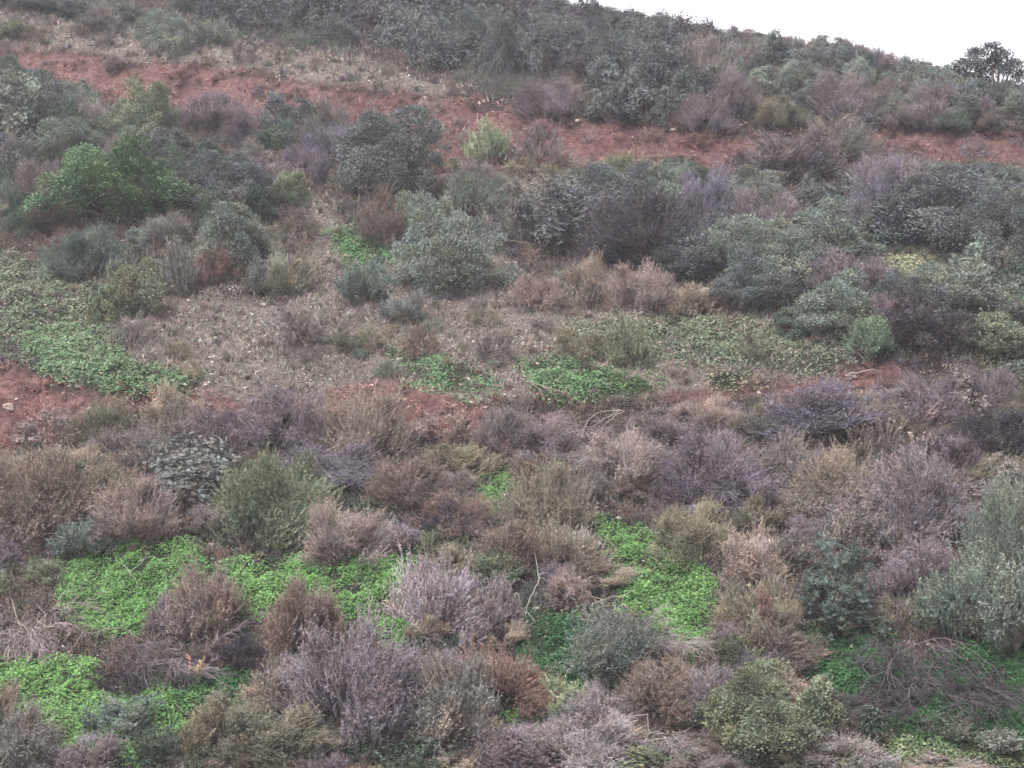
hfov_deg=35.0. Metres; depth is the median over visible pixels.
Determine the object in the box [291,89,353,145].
twiggy shrub
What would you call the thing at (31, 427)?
wispy shrub
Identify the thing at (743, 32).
twiggy shrub
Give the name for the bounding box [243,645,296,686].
twiggy shrub
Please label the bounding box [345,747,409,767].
twiggy shrub
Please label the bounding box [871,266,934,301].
leafy bush
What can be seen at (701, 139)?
wispy shrub
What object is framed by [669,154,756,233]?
twiggy shrub
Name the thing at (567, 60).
broadleaf shrub
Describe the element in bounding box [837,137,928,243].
twiggy shrub
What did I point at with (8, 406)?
stone
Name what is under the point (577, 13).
broadleaf shrub
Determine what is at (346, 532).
twiggy shrub
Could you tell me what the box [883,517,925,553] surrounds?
twiggy shrub
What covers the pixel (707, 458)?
twiggy shrub
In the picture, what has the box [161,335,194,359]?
wispy shrub
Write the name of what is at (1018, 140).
wispy shrub
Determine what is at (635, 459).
twiggy shrub
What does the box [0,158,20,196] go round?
leafy bush
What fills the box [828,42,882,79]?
leafy bush
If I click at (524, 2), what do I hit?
broadleaf shrub
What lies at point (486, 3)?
broadleaf shrub
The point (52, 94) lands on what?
leafy bush
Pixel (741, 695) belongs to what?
leafy bush
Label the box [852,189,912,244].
leafy bush
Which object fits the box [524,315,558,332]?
wispy shrub
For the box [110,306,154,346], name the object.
wispy shrub
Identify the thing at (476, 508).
twiggy shrub
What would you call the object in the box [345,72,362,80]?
wispy shrub
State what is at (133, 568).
bare branch
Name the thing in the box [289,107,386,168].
twiggy shrub
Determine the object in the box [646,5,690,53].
broadleaf shrub
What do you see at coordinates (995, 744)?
spiky tuft
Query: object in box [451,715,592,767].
twiggy shrub
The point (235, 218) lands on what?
leafy bush
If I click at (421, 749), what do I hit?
feathery bush
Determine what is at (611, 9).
broadleaf shrub
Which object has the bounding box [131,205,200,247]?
twiggy shrub
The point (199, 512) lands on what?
twiggy shrub
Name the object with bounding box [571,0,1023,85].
sky
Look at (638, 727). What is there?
twiggy shrub
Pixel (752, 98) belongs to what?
twiggy shrub
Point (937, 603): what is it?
feathery bush
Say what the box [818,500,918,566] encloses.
feathery bush
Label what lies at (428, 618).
twiggy shrub
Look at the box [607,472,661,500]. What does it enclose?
twiggy shrub
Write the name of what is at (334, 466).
twiggy shrub
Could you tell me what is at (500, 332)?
wispy shrub
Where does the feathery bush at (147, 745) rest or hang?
on the hillside
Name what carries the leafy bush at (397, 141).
on the hillside
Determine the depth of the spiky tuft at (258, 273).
46.55 m
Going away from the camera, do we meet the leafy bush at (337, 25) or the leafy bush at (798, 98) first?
the leafy bush at (798, 98)
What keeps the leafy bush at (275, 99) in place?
on the hillside
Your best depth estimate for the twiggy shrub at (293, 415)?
39.82 m
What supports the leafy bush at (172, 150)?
on the hillside
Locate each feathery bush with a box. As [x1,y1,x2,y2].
[0,569,16,592]
[18,555,73,585]
[45,516,126,559]
[76,688,166,738]
[120,717,233,767]
[188,15,237,45]
[333,252,400,303]
[337,733,467,767]
[375,287,431,321]
[413,524,477,557]
[438,165,515,216]
[457,111,515,165]
[460,544,524,588]
[540,673,588,716]
[546,593,674,686]
[562,727,710,767]
[574,147,662,176]
[589,759,640,767]
[595,310,655,368]
[659,154,703,188]
[707,626,774,675]
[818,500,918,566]
[839,310,899,360]
[903,581,991,637]
[911,533,1023,641]
[947,457,1023,579]
[973,549,1023,656]
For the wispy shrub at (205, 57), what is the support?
on the hillside
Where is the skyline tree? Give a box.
[943,40,1023,94]
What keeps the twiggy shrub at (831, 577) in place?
on the hillside
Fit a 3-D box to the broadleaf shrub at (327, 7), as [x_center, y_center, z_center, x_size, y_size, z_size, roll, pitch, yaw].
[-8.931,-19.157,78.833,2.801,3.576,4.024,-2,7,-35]
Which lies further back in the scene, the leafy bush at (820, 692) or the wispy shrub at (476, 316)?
the wispy shrub at (476, 316)
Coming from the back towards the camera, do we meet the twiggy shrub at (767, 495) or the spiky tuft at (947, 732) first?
the twiggy shrub at (767, 495)
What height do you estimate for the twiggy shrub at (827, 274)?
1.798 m
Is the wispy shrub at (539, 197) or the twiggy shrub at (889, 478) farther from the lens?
the wispy shrub at (539, 197)
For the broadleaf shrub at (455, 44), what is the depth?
66.60 m
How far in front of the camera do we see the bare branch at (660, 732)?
29.32 m
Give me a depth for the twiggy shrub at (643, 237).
47.84 m
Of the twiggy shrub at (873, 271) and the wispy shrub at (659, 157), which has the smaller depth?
the twiggy shrub at (873, 271)
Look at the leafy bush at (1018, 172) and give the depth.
54.08 m
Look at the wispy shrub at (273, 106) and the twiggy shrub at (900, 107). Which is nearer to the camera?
the twiggy shrub at (900, 107)
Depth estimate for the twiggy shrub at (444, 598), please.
31.91 m
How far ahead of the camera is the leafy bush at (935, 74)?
61.17 m
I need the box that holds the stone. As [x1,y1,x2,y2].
[3,403,14,411]
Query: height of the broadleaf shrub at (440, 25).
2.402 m
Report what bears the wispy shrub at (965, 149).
on the hillside
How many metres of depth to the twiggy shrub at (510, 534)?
34.14 m
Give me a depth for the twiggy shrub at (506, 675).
29.88 m
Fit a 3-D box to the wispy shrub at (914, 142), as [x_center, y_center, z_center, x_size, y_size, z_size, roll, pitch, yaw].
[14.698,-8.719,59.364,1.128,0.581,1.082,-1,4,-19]
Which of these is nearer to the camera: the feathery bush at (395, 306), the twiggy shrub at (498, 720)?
the twiggy shrub at (498, 720)
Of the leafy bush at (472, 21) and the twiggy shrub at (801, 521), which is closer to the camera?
the twiggy shrub at (801, 521)
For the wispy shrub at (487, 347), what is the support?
on the hillside
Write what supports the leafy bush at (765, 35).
on the hillside
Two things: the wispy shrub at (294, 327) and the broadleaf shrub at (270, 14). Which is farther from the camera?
the broadleaf shrub at (270, 14)
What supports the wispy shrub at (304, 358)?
on the hillside
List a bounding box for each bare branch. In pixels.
[11,598,71,641]
[85,604,123,640]
[105,630,157,684]
[121,556,158,588]
[525,381,569,399]
[624,714,701,734]
[845,369,876,375]
[860,637,948,705]
[887,637,1005,697]
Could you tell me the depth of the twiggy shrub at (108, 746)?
28.10 m
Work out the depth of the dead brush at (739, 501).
35.55 m
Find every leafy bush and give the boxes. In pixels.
[0,18,35,38]
[0,49,31,101]
[0,124,56,176]
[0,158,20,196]
[0,184,31,220]
[0,203,46,242]
[8,0,61,10]
[9,65,61,91]
[12,128,202,225]
[13,63,82,119]
[17,110,112,169]
[28,93,116,140]
[29,98,70,129]
[52,0,92,18]
[54,76,100,115]
[85,283,137,325]
[86,244,172,315]
[95,75,188,141]
[107,1,148,23]
[124,226,155,250]
[133,1,194,52]
[138,123,203,162]
[150,139,186,175]
[157,170,213,203]
[162,0,206,16]
[172,142,273,210]
[186,136,227,167]
[189,183,236,233]
[189,192,284,275]
[206,0,244,9]
[241,177,278,222]
[246,112,306,153]
[254,82,317,135]
[267,167,313,207]
[304,9,362,45]
[331,92,458,199]
[366,0,410,20]
[384,175,523,300]
[384,182,459,241]
[403,6,454,57]
[416,0,464,23]
[453,0,502,65]
[465,14,532,78]
[492,27,534,64]
[535,10,583,53]
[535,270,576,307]
[545,160,625,206]
[567,0,623,52]
[568,30,624,76]
[568,157,654,214]
[578,48,623,93]
[594,22,648,75]
[618,156,668,187]
[619,58,669,101]
[638,215,771,279]
[648,174,697,223]
[649,31,693,72]
[654,154,698,178]
[668,163,736,180]
[678,656,821,767]
[688,204,820,291]
[690,239,815,312]
[703,36,737,74]
[722,181,782,214]
[724,163,792,202]
[730,53,748,78]
[735,27,764,41]
[736,70,782,97]
[745,50,768,71]
[747,26,778,53]
[747,64,779,81]
[766,253,822,292]
[768,189,899,258]
[773,55,805,92]
[773,306,821,337]
[776,78,798,98]
[777,259,886,332]
[780,671,847,746]
[785,87,831,112]
[794,55,834,83]
[798,78,817,94]
[803,38,855,70]
[807,29,845,54]
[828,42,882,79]
[840,53,880,92]
[851,161,950,171]
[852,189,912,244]
[858,159,1023,254]
[868,87,915,117]
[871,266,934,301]
[878,71,897,84]
[889,55,941,87]
[891,254,1023,315]
[906,62,947,96]
[907,155,953,178]
[924,157,1017,190]
[926,162,1005,171]
[929,62,964,87]
[932,60,955,78]
[938,77,992,117]
[954,305,1023,360]
[956,77,993,102]
[960,175,1023,274]
[961,162,1022,220]
[977,74,1023,105]
[991,248,1023,293]
[994,83,1023,116]
[998,162,1023,194]
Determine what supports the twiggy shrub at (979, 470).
on the hillside
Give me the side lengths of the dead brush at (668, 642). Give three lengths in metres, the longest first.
3.870 x 3.791 x 1.379 m
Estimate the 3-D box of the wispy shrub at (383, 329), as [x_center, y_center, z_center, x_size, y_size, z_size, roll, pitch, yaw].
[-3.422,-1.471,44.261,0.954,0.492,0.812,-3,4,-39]
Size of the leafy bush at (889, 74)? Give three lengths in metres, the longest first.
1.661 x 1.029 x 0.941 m
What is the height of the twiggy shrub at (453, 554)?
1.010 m
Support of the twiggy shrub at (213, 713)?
on the hillside
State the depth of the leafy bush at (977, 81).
60.54 m
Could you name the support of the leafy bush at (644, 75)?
on the hillside
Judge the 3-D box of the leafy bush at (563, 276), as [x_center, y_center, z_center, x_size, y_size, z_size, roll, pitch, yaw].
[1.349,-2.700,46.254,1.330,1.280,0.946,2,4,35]
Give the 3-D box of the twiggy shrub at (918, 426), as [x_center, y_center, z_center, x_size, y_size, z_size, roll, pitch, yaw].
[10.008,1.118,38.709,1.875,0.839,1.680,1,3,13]
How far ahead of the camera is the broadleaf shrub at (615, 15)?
76.58 m
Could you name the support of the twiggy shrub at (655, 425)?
on the hillside
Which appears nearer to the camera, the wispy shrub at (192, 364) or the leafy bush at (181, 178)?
the wispy shrub at (192, 364)
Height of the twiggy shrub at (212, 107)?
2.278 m
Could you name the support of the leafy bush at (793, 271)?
on the hillside
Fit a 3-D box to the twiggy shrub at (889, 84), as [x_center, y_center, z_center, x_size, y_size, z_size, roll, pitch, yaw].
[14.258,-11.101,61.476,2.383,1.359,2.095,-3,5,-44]
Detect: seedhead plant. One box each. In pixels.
[846,423,881,457]
[858,417,910,451]
[897,432,935,456]
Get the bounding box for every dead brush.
[0,569,110,675]
[53,640,172,703]
[99,616,261,689]
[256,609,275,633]
[532,411,683,474]
[568,596,719,662]
[607,725,720,758]
[642,476,795,523]
[831,615,1023,743]
[842,636,941,704]
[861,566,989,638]
[891,627,1023,709]
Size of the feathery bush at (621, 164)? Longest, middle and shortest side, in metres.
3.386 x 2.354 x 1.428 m
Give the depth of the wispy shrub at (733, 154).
57.92 m
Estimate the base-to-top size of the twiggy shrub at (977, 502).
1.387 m
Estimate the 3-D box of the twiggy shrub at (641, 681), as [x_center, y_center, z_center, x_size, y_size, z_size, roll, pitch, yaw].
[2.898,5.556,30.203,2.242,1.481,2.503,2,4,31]
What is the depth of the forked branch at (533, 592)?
32.53 m
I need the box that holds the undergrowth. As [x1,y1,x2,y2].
[0,0,1023,767]
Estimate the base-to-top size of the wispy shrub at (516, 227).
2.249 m
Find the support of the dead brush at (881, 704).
on the hillside
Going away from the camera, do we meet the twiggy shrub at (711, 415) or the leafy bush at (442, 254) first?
the twiggy shrub at (711, 415)
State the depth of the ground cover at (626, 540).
33.37 m
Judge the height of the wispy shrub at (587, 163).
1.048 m
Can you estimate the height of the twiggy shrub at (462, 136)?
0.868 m
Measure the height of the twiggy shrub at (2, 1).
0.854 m
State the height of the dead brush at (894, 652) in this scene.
1.318 m
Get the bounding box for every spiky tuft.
[0,180,21,209]
[157,233,200,299]
[247,253,267,292]
[306,146,330,187]
[337,168,359,196]
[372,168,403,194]
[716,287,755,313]
[915,710,982,741]
[974,726,1023,754]
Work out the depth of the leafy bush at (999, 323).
41.78 m
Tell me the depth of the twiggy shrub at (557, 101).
60.24 m
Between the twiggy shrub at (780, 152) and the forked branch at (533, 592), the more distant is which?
the twiggy shrub at (780, 152)
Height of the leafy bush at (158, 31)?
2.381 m
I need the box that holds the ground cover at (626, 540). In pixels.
[0,162,1023,767]
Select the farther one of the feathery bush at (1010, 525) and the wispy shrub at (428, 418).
the wispy shrub at (428, 418)
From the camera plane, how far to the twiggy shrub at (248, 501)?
34.85 m
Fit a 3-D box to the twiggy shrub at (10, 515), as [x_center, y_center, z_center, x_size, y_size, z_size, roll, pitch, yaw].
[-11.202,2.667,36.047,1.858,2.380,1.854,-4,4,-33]
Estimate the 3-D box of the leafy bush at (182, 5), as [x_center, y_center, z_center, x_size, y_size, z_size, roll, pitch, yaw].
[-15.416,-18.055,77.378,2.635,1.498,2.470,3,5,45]
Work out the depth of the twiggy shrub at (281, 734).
28.39 m
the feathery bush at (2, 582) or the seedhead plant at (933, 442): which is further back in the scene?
the seedhead plant at (933, 442)
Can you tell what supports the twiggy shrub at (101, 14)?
on the hillside
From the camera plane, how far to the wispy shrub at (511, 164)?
56.78 m
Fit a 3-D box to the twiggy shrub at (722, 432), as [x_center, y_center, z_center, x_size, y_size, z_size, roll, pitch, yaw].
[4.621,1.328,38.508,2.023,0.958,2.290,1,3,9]
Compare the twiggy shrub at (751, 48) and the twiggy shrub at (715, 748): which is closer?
the twiggy shrub at (715, 748)
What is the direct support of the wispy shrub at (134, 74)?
on the hillside
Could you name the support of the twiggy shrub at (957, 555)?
on the hillside
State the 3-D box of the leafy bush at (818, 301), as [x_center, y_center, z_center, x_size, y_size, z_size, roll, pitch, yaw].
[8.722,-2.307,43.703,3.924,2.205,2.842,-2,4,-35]
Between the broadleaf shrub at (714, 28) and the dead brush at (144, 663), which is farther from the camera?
the broadleaf shrub at (714, 28)
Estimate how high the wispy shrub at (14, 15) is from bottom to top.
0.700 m
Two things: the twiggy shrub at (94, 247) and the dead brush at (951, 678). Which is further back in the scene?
the twiggy shrub at (94, 247)
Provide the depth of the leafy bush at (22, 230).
51.47 m
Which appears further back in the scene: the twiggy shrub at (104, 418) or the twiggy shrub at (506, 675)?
the twiggy shrub at (104, 418)
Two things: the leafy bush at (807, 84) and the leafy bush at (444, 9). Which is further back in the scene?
the leafy bush at (444, 9)
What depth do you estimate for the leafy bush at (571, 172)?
54.35 m
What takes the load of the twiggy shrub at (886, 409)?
on the hillside
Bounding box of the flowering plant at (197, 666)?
[186,654,205,689]
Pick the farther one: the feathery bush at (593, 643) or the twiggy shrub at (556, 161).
the twiggy shrub at (556, 161)
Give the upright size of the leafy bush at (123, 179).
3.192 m
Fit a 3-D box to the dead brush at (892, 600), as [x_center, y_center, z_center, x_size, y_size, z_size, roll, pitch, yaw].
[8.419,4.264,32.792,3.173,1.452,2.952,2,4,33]
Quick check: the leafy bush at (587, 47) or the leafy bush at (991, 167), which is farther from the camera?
the leafy bush at (587, 47)
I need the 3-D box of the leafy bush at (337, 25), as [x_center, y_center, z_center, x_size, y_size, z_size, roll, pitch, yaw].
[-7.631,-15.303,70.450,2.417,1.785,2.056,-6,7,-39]
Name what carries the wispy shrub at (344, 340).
on the hillside
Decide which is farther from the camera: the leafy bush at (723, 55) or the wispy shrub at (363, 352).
the leafy bush at (723, 55)
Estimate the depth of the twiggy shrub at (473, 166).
56.06 m
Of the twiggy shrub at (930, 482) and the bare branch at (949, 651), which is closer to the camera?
the bare branch at (949, 651)
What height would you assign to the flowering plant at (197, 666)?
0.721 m
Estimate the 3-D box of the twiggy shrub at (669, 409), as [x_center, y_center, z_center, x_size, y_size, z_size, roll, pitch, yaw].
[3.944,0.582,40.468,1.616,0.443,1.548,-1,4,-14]
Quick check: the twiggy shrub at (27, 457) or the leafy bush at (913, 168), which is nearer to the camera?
the twiggy shrub at (27, 457)
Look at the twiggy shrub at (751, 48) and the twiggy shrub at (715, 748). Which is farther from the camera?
the twiggy shrub at (751, 48)
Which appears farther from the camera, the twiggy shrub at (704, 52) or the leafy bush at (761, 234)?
the twiggy shrub at (704, 52)
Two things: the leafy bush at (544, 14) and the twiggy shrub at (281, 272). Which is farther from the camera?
the leafy bush at (544, 14)
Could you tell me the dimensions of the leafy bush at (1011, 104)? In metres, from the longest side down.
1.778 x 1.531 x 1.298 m
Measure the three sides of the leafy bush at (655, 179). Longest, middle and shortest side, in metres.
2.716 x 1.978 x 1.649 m
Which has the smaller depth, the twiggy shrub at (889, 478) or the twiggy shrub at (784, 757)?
the twiggy shrub at (784, 757)
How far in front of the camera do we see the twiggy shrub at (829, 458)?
37.66 m
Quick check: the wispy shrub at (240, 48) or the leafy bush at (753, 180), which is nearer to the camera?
the leafy bush at (753, 180)
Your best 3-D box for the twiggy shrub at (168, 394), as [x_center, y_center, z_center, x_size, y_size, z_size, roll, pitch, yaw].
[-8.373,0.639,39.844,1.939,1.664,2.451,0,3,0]
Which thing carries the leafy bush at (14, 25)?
on the hillside
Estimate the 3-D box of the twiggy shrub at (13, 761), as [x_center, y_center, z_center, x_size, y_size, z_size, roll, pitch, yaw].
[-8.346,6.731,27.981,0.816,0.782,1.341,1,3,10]
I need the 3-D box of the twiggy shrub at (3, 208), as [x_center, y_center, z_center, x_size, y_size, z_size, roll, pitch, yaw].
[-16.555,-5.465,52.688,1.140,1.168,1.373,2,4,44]
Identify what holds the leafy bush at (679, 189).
on the hillside
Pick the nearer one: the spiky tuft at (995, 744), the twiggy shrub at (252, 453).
the spiky tuft at (995, 744)
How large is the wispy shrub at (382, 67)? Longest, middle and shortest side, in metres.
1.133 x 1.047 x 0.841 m
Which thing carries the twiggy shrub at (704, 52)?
on the hillside
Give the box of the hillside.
[0,0,1023,767]
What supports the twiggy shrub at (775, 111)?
on the hillside
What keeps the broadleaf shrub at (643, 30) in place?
on the hillside
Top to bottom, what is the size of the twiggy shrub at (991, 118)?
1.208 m
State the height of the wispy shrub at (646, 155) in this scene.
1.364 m
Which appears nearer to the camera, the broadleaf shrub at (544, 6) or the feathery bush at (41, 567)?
the feathery bush at (41, 567)
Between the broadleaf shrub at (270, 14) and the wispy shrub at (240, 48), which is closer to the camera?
the wispy shrub at (240, 48)
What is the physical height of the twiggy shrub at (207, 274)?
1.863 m
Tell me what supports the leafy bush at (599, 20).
on the hillside
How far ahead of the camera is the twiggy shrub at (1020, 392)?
39.87 m
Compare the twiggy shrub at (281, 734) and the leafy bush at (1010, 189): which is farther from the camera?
the leafy bush at (1010, 189)
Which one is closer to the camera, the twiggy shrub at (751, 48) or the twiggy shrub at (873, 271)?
the twiggy shrub at (873, 271)
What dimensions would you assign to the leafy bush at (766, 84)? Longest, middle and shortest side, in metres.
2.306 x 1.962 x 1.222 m
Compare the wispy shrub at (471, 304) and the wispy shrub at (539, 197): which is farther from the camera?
the wispy shrub at (539, 197)
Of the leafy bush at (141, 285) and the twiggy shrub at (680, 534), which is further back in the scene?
the leafy bush at (141, 285)
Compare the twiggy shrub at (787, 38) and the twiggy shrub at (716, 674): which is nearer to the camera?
the twiggy shrub at (716, 674)
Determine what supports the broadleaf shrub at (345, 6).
on the hillside
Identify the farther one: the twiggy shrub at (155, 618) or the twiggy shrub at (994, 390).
the twiggy shrub at (994, 390)
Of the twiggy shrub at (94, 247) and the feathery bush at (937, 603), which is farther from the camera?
the twiggy shrub at (94, 247)
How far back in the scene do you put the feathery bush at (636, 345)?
41.67 m
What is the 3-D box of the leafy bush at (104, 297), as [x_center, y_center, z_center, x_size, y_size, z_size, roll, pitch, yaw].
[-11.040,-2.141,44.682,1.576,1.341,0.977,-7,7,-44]
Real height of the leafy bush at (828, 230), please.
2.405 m
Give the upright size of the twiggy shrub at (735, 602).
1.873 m
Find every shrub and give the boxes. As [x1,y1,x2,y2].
[0,0,36,4]
[0,56,56,138]
[0,126,39,151]
[0,154,70,202]
[0,199,10,223]
[0,431,114,560]
[0,448,22,480]
[0,454,47,545]
[0,521,23,543]
[0,535,26,567]
[0,675,26,717]
[0,692,71,767]
[1,10,21,20]
[4,439,100,480]
[6,402,96,442]
[7,750,45,767]
[8,179,76,236]
[18,19,58,42]
[34,215,136,284]
[35,153,83,182]
[39,455,147,508]
[40,59,54,64]
[45,719,132,767]
[53,392,142,446]
[57,440,122,473]
[63,54,86,71]
[66,1,127,36]
[68,22,85,29]
[73,409,217,476]
[74,90,119,130]
[75,429,124,454]
[78,464,185,556]
[83,753,113,767]
[86,25,117,47]
[91,449,152,483]
[99,53,127,70]
[100,125,159,170]
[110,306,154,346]
[117,70,144,87]
[128,378,207,436]
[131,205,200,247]
[140,589,189,636]
[141,428,248,509]
[158,58,199,80]
[158,536,257,646]
[159,45,180,59]
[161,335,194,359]
[162,749,220,767]
[167,681,278,760]
[168,84,259,130]
[171,400,250,463]
[177,500,232,533]
[181,349,204,378]
[185,628,272,674]
[188,0,247,25]
[188,234,243,285]
[197,52,218,64]
[198,434,353,559]
[199,750,249,767]
[202,693,350,767]
[203,411,247,427]
[205,69,233,81]
[211,96,280,150]
[214,91,241,104]
[215,376,338,456]
[223,445,278,472]
[227,648,354,717]
[228,0,295,38]
[229,36,258,65]
[229,134,275,167]
[235,151,304,188]
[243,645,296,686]
[247,80,277,97]
[247,233,320,295]
[251,295,366,359]
[253,594,440,761]
[255,563,355,666]
[260,99,298,112]
[260,431,403,494]
[260,753,310,767]
[263,620,320,655]
[265,409,347,417]
[271,48,291,61]
[274,0,318,22]
[274,139,331,174]
[278,0,345,30]
[279,86,312,97]
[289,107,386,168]
[289,348,327,368]
[289,489,407,574]
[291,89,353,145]
[292,423,345,449]
[294,742,350,767]
[302,374,427,460]
[305,52,328,68]
[306,711,363,750]
[311,0,352,14]
[321,326,372,354]
[329,706,423,756]
[337,0,383,21]
[337,96,354,103]
[344,0,396,34]
[344,113,360,121]
[344,311,362,319]
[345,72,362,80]
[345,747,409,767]
[347,183,416,250]
[348,347,371,359]
[349,317,389,351]
[354,448,468,517]
[355,512,441,550]
[365,0,445,56]
[366,1,405,43]
[371,357,408,378]
[372,58,397,76]
[374,323,402,334]
[376,529,510,651]
[383,630,517,756]
[384,93,410,110]
[387,0,438,26]
[395,318,447,358]
[396,481,505,547]
[399,599,457,640]
[401,4,456,77]
[406,437,507,477]
[409,404,476,446]
[410,494,483,549]
[411,541,490,584]
[411,739,505,767]
[412,91,451,118]
[419,644,471,672]
[420,316,448,332]
[423,0,479,31]
[427,156,467,169]
[429,174,459,194]
[433,464,489,499]
[434,711,506,740]
[436,12,463,55]
[437,25,489,71]
[449,114,468,124]
[449,155,506,187]
[451,341,470,351]
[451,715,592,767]
[452,126,482,145]
[453,621,572,723]
[456,3,528,38]
[457,561,537,638]
[464,0,520,26]
[465,329,515,365]
[465,508,568,578]
[466,294,494,314]
[467,305,506,326]
[467,398,547,460]
[469,618,532,649]
[472,196,547,250]
[481,166,643,253]
[486,355,500,368]
[487,446,602,536]
[489,325,513,339]
[494,706,667,767]
[496,0,535,33]
[496,0,550,17]
[496,268,573,313]
[501,151,535,176]
[501,177,526,196]
[502,408,576,431]
[503,119,521,126]
[505,407,597,469]
[505,447,561,483]
[506,68,589,121]
[506,110,577,166]
[509,2,568,77]
[516,0,575,30]
[519,497,623,581]
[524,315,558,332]
[525,188,551,204]
[530,120,552,135]
[533,162,577,178]
[536,157,570,171]
[536,556,591,586]
[539,671,651,726]
[540,5,591,65]
[543,561,596,610]
[546,320,613,360]
[548,173,724,276]
[551,38,589,83]
[552,2,592,23]
[553,242,620,311]
[562,157,603,169]
[562,452,615,498]
[565,419,674,490]
[567,305,581,315]
[570,0,622,28]
[575,155,613,169]
[576,5,622,14]
[577,134,595,141]
[579,55,643,121]
[579,563,648,588]
[592,711,655,740]
[593,256,686,314]
[594,6,644,30]
[598,26,644,49]
[599,642,717,725]
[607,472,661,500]
[608,130,630,143]
[610,61,680,127]
[611,400,701,448]
[613,0,650,39]
[619,443,694,483]
[621,31,673,81]
[624,7,677,53]
[627,148,666,172]
[633,39,700,99]
[636,6,651,22]
[637,418,787,510]
[638,487,752,571]
[639,126,665,141]
[641,758,690,767]
[644,7,678,38]
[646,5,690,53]
[646,400,693,413]
[648,150,677,160]
[658,277,739,317]
[660,7,718,54]
[661,742,759,767]
[662,20,728,38]
[663,655,750,725]
[664,60,722,116]
[664,387,755,440]
[665,364,692,384]
[666,19,736,90]
[669,88,743,137]
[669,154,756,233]
[670,419,745,447]
[678,130,719,146]
[682,59,757,118]
[685,150,704,162]
[691,722,753,758]
[693,19,748,52]
[693,202,738,238]
[694,651,736,679]
[700,617,750,649]
[703,607,840,673]
[710,556,803,648]
[712,173,818,248]
[713,507,794,590]
[718,126,855,178]
[718,491,791,538]
[719,21,760,42]
[721,140,752,165]
[724,325,778,362]
[725,31,766,61]
[725,370,904,448]
[725,568,787,593]
[727,399,789,442]
[732,645,790,677]
[740,87,765,115]
[742,472,804,507]
[745,424,828,490]
[750,92,814,129]
[752,367,766,383]
[752,579,799,630]
[758,23,797,65]
[759,437,883,524]
[764,525,849,573]
[770,668,810,705]
[773,748,815,767]
[777,32,794,44]
[781,513,836,539]
[782,30,827,54]
[782,41,810,67]
[783,715,848,750]
[788,166,834,213]
[790,63,883,130]
[792,729,909,767]
[793,104,891,166]
[793,243,870,293]
[793,505,896,640]
[804,447,863,473]
[806,160,864,205]
[806,432,984,564]
[807,557,870,588]
[820,246,909,292]
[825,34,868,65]
[832,147,941,187]
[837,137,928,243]
[837,387,935,433]
[843,83,903,115]
[847,526,988,605]
[848,389,909,403]
[851,287,929,329]
[856,42,904,73]
[857,42,885,55]
[857,703,886,748]
[868,461,948,493]
[869,73,912,95]
[869,136,903,150]
[870,365,977,433]
[871,96,917,129]
[872,275,981,354]
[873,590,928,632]
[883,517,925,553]
[887,51,919,64]
[890,749,1003,767]
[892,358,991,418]
[892,422,996,473]
[893,414,967,443]
[895,88,956,132]
[898,49,927,71]
[903,137,932,152]
[905,86,930,105]
[908,69,969,113]
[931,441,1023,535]
[932,100,979,132]
[937,398,1023,458]
[945,228,995,281]
[946,546,1011,597]
[950,449,1023,491]
[950,488,1022,545]
[951,357,1023,418]
[956,136,999,159]
[956,447,1023,474]
[961,91,1014,123]
[966,394,1023,421]
[971,108,1023,133]
[987,344,1023,389]
[1002,368,1023,408]
[1008,137,1023,148]
[1009,77,1023,92]
[1010,102,1023,122]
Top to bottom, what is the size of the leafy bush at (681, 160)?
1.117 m
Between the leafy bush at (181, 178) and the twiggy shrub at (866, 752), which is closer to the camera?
the twiggy shrub at (866, 752)
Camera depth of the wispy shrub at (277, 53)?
66.69 m
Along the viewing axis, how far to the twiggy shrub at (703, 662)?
30.78 m
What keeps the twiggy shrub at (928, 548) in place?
on the hillside
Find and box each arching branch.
[545,409,624,451]
[591,590,647,621]
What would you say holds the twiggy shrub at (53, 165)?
on the hillside
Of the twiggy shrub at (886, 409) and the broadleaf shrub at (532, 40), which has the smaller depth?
the twiggy shrub at (886, 409)
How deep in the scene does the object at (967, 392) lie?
39.54 m
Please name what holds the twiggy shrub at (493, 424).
on the hillside
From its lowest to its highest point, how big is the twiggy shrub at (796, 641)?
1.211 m
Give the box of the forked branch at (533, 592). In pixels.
[513,552,544,623]
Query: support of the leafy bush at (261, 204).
on the hillside
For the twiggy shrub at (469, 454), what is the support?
on the hillside
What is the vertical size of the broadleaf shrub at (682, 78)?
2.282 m
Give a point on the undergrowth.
(28, 600)
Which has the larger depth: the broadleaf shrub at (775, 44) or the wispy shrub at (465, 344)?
the broadleaf shrub at (775, 44)
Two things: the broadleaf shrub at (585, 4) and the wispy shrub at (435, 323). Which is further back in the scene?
the broadleaf shrub at (585, 4)
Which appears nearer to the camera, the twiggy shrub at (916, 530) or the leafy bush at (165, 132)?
the twiggy shrub at (916, 530)
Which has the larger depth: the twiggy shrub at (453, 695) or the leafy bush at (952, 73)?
the leafy bush at (952, 73)
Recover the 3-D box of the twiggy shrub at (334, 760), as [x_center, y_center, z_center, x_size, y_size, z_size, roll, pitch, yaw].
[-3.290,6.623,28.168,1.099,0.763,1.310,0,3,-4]
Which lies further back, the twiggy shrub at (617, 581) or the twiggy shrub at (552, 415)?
the twiggy shrub at (552, 415)
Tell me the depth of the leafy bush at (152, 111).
59.78 m
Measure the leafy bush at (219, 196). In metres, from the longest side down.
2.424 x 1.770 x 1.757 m
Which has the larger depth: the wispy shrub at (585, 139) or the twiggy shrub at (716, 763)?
the wispy shrub at (585, 139)
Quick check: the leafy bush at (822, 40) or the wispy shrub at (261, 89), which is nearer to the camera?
the wispy shrub at (261, 89)

